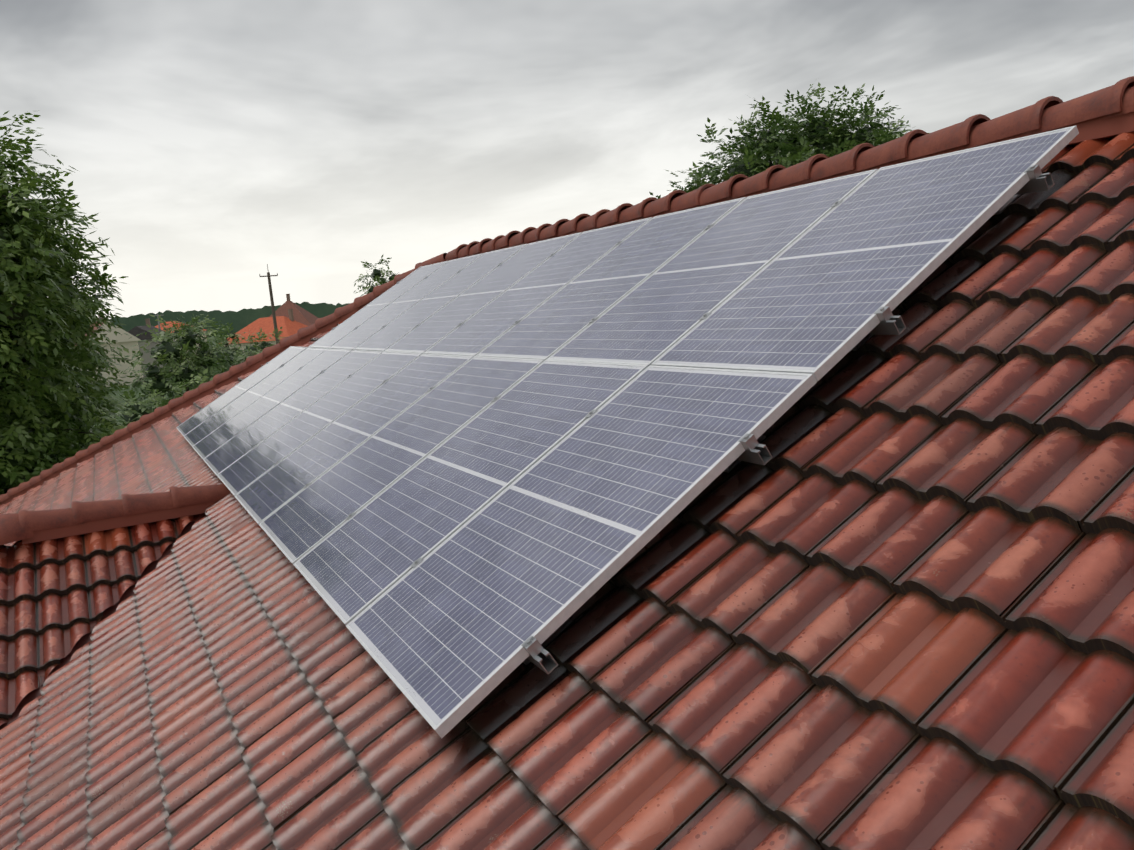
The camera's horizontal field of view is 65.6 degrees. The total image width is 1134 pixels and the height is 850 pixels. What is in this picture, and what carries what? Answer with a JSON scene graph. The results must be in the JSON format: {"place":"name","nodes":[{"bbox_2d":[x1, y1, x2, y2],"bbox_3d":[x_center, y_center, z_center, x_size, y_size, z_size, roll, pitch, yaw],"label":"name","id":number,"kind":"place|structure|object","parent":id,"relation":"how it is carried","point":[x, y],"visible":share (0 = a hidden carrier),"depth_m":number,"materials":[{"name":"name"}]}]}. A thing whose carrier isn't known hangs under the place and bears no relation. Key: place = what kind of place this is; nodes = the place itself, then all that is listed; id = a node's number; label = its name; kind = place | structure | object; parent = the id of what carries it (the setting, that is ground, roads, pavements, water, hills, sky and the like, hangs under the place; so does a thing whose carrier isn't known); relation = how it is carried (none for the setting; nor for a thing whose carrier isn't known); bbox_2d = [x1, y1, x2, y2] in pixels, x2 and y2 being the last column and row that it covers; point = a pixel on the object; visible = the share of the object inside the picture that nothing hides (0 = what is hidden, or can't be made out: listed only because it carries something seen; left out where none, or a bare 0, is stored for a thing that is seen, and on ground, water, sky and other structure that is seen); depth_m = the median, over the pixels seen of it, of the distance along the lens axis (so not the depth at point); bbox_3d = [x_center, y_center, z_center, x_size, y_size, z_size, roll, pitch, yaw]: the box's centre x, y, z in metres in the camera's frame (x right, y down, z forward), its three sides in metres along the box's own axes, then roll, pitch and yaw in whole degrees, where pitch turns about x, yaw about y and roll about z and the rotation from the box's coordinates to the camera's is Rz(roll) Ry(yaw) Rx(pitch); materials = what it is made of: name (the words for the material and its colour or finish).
{"place":"outdoors","nodes":[
{"label":"outdoors","id":0,"kind":"place"},
{"bbox_2d":[0,540,21,547],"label":"wing roof","id":1,"kind":"structure","parent":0,"point":[4,546],"depth_m":6.33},
{"bbox_2d":[0,513,33,544],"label":"ridge tile","id":2,"kind":"object","parent":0,"point":[12,529],"visible":0.75,"depth_m":6.15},
{"bbox_2d":[18,484,230,543],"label":"roof ridge tiles","id":3,"kind":"object","parent":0,"point":[79,517],"visible":0.98,"depth_m":6.49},
{"bbox_2d":[69,340,220,444],"bbox_3d":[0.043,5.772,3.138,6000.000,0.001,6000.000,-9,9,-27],"label":"ground","id":4,"kind":"structure","parent":0,"point":[117,392],"depth_m":88.49,"materials":[{"name":"green plant"}]},
{"bbox_2d":[0,110,146,494],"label":"walnut tree","id":5,"kind":"object","parent":4,"relation":"on","point":[45,423],"visible":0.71,"depth_m":19.19,"materials":[{"name":"green plant"}]},
{"bbox_2d":[74,315,142,386],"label":"house","id":6,"kind":"structure","parent":4,"relation":"on","point":[124,340],"depth_m":106.39,"materials":[{"name":"beige plaster"}]},
{"bbox_2d":[95,368,212,436],"bbox_3d":[-16.169,0.292,37.269,4.976,5.113,8.030,0,9,30],"label":"garden tree","id":7,"kind":"object","parent":4,"relation":"on","point":[142,407],"visible":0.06,"depth_m":35.87,"materials":[{"name":"green plant"}]},
{"bbox_2d":[151,314,163,328],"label":"utility pole","id":8,"kind":"object","parent":4,"relation":"on","point":[157,315],"visible":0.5,"depth_m":135.14,"materials":[{"name":"wood"}]},
{"bbox_2d":[110,314,238,420],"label":"garden tree","id":9,"kind":"object","parent":4,"relation":"on","point":[164,352],"visible":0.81,"depth_m":43.32,"materials":[{"name":"green plant"}]},
{"bbox_2d":[158,314,226,369],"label":"garden tree","id":10,"kind":"object","parent":4,"relation":"on","point":[193,321],"visible":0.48,"depth_m":73.44,"materials":[{"name":"green plant"}]},
{"bbox_2d":[191,312,220,346],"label":"garden tree","id":11,"kind":"object","parent":4,"relation":"on","point":[193,324],"visible":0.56,"depth_m":86.98,"materials":[{"name":"green plant"}]},
{"bbox_2d":[213,323,245,365],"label":"garden tree","id":12,"kind":"object","parent":4,"relation":"on","point":[234,336],"visible":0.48,"depth_m":64.99,"materials":[{"name":"green plant"}]},
{"bbox_2d":[188,323,277,389],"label":"garden tree","id":13,"kind":"object","parent":4,"relation":"on","point":[236,353],"visible":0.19,"depth_m":50.77,"materials":[{"name":"green plant"}]},
{"bbox_2d":[233,327,283,364],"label":"garden tree","id":14,"kind":"object","parent":4,"relation":"on","point":[263,345],"visible":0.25,"depth_m":58.15,"materials":[{"name":"green plant"}]},
{"bbox_2d":[259,264,278,343],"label":"utility pole with wires","id":15,"kind":"object","parent":4,"relation":"on","point":[272,302],"visible":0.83,"depth_m":73.02,"materials":[{"name":"brown wood"}]},
{"bbox_2d":[269,294,317,325],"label":"house roof","id":16,"kind":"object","parent":4,"relation":"on","point":[303,316],"visible":0.31,"depth_m":156.98,"materials":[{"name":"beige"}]},
{"bbox_2d":[354,255,398,296],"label":"garden tree","id":17,"kind":"object","parent":4,"relation":"on","point":[376,273],"visible":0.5,"depth_m":71.69,"materials":[{"name":"green plant"}]},
{"bbox_2d":[649,83,928,198],"bbox_3d":[4.145,-1.983,18.640,4.976,10.225,8.581,-21,18,-62],"label":"ash tree","id":18,"kind":"object","parent":4,"relation":"on","point":[790,147],"visible":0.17,"depth_m":17.70,"materials":[{"name":"green plant"}]},
{"bbox_2d":[128,318,175,376],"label":"grey neighbour house","id":19,"kind":"structure","parent":0,"point":[135,331],"depth_m":121.80,"materials":[{"name":"grey paint"}]},
{"bbox_2d":[155,321,206,359],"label":"neighbour house","id":20,"kind":"structure","parent":0,"point":[179,325],"depth_m":157.95,"materials":[{"name":"orange"}]},
{"bbox_2d":[69,302,350,348],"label":"forest hill","id":21,"kind":"structure","parent":0,"point":[240,319],"depth_m":481.39,"materials":[{"name":"green plant"}]},
{"bbox_2d":[219,309,306,363],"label":"house roof","id":22,"kind":"structure","parent":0,"point":[290,325],"depth_m":139.23,"materials":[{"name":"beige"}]},
{"bbox_2d":[0,0,1133,318],"label":"sky","id":23,"kind":"structure","parent":0,"point":[211,143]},
{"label":"house walls","id":24,"kind":"object","parent":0,"visible":0},
{"bbox_2d":[0,168,1128,849],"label":"roof underlay","id":25,"kind":"object","parent":24,"relation":"on","point":[80,642],"visible":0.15,"depth_m":5.18,"materials":[{"name":"black"}]},
{"bbox_2d":[0,423,193,545],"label":"roof","id":26,"kind":"structure","parent":25,"relation":"on","point":[143,461],"depth_m":11.47,"materials":[{"name":"tile"}]},
{"bbox_2d":[0,514,199,724],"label":"wing roof","id":27,"kind":"structure","parent":25,"relation":"on","point":[63,591],"depth_m":5.95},
{"bbox_2d":[0,507,427,849],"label":"roof","id":28,"kind":"structure","parent":25,"relation":"on","point":[187,652],"depth_m":3.70,"materials":[{"name":"tile"}]},
{"bbox_2d":[0,253,446,505],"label":"hip tiles","id":29,"kind":"object","parent":25,"relation":"on","point":[301,336],"visible":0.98,"depth_m":12.55,"materials":[{"name":"brown tile"}]},
{"bbox_2d":[154,132,1133,849],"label":"roof","id":30,"kind":"structure","parent":25,"relation":"on","point":[1012,724],"depth_m":2.28,"materials":[{"name":"tile"}]},
{"bbox_2d":[199,165,1053,673],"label":"panel mounting clamps","id":31,"kind":"object","parent":30,"relation":"attached to","point":[543,659],"visible":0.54,"depth_m":3.06,"materials":[{"name":"silver metal"}]},
{"bbox_2d":[176,346,307,435],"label":"solar panel","id":32,"kind":"object","parent":31,"relation":"attached to","point":[187,426],"visible":0.88,"depth_m":10.21,"materials":[{"name":"glass"}]},
{"bbox_2d":[183,347,327,445],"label":"solar panel","id":33,"kind":"object","parent":31,"relation":"attached to","point":[211,424],"visible":0.9,"depth_m":9.33,"materials":[{"name":"glass"}]},
{"bbox_2d":[192,348,351,458],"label":"solar panel","id":34,"kind":"object","parent":31,"relation":"attached to","point":[228,430],"visible":0.94,"depth_m":8.42,"materials":[{"name":"glass"}]},
{"bbox_2d":[203,350,382,476],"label":"solar panel","id":35,"kind":"object","parent":31,"relation":"attached to","point":[268,424],"visible":0.79,"depth_m":7.54,"materials":[{"name":"glass"}]},
{"bbox_2d":[217,351,421,495],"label":"solar panel","id":36,"kind":"object","parent":31,"relation":"attached to","point":[282,442],"visible":0.83,"depth_m":6.63,"materials":[{"name":"glass"}]},
{"bbox_2d":[234,353,473,524],"bbox_3d":[-1.417,0.035,5.798,1.446,0.855,0.992,-9,9,-27],"label":"solar panel","id":37,"kind":"object","parent":31,"relation":"attached to","point":[268,493],"visible":0.85,"depth_m":5.74,"materials":[{"name":"glass"}]},
{"bbox_2d":[309,261,447,347],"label":"solar panel","id":38,"kind":"object","parent":31,"relation":"on","point":[370,309],"visible":0.83,"depth_m":9.86,"materials":[{"name":"glass"}]},
{"bbox_2d":[259,356,544,568],"bbox_3d":[-0.942,0.124,4.910,1.446,0.855,0.992,-9,9,-27],"label":"solar panel","id":39,"kind":"object","parent":31,"relation":"attached to","point":[303,522],"visible":0.83,"depth_m":4.83,"materials":[{"name":"glass"}]},
{"bbox_2d":[329,253,483,349],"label":"solar panel","id":40,"kind":"object","parent":31,"relation":"attached to","point":[392,311],"visible":0.71,"depth_m":8.96,"materials":[{"name":"glass"}]},
{"bbox_2d":[354,244,526,350],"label":"solar panel","id":41,"kind":"object","parent":31,"relation":"attached to","point":[395,330],"visible":0.81,"depth_m":8.06,"materials":[{"name":"glass"}]},
{"bbox_2d":[293,360,647,624],"bbox_3d":[-0.466,0.213,4.021,1.446,0.855,0.992,-9,9,-27],"label":"solar panel","id":42,"kind":"object","parent":31,"relation":"attached to","point":[361,560],"visible":0.79,"depth_m":3.93,"materials":[{"name":"glass"}]},
{"bbox_2d":[385,232,581,353],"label":"solar panel","id":43,"kind":"object","parent":31,"relation":"attached to","point":[449,317],"visible":0.73,"depth_m":7.17,"materials":[{"name":"glass"}]},
{"bbox_2d":[424,217,651,355],"bbox_3d":[-0.223,-0.980,6.333,1.446,0.855,0.992,-9,9,-27],"label":"solar panel","id":44,"kind":"object","parent":31,"relation":"attached to","point":[503,312],"visible":0.79,"depth_m":6.28,"materials":[{"name":"glass"}]},
{"bbox_2d":[346,365,816,737],"bbox_3d":[0.007,0.304,3.131,1.446,0.855,0.992,-9,9,-27],"label":"solar panel","id":45,"kind":"object","parent":31,"relation":"attached to","point":[548,544],"visible":1,"depth_m":2.99,"materials":[{"name":"glass"}]},
{"bbox_2d":[476,197,745,359],"bbox_3d":[0.253,-0.890,5.445,1.446,0.855,0.992,-9,9,-27],"label":"solar panel","id":46,"kind":"object","parent":31,"relation":"attached to","point":[555,322],"visible":0.79,"depth_m":5.38,"materials":[{"name":"glass"}]},
{"bbox_2d":[546,169,877,365],"bbox_3d":[0.726,-0.799,4.555,1.446,0.855,0.992,-9,9,-27],"label":"solar panel","id":47,"kind":"object","parent":31,"relation":"attached to","point":[656,315],"visible":0.79,"depth_m":4.48,"materials":[{"name":"glass"}]},
{"bbox_2d":[651,126,1078,380],"bbox_3d":[1.201,-0.712,3.666,1.446,0.855,0.992,-9,9,-27],"label":"solar panel","id":48,"kind":"object","parent":31,"relation":"attached to","point":[816,296],"visible":0.88,"depth_m":3.54,"materials":[{"name":"glass"}]},
{"bbox_2d":[445,76,1133,260],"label":"ridge tiles","id":49,"kind":"object","parent":25,"relation":"on","point":[1107,112],"visible":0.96,"depth_m":4.62,"materials":[{"name":"brown tile"}]}
]}

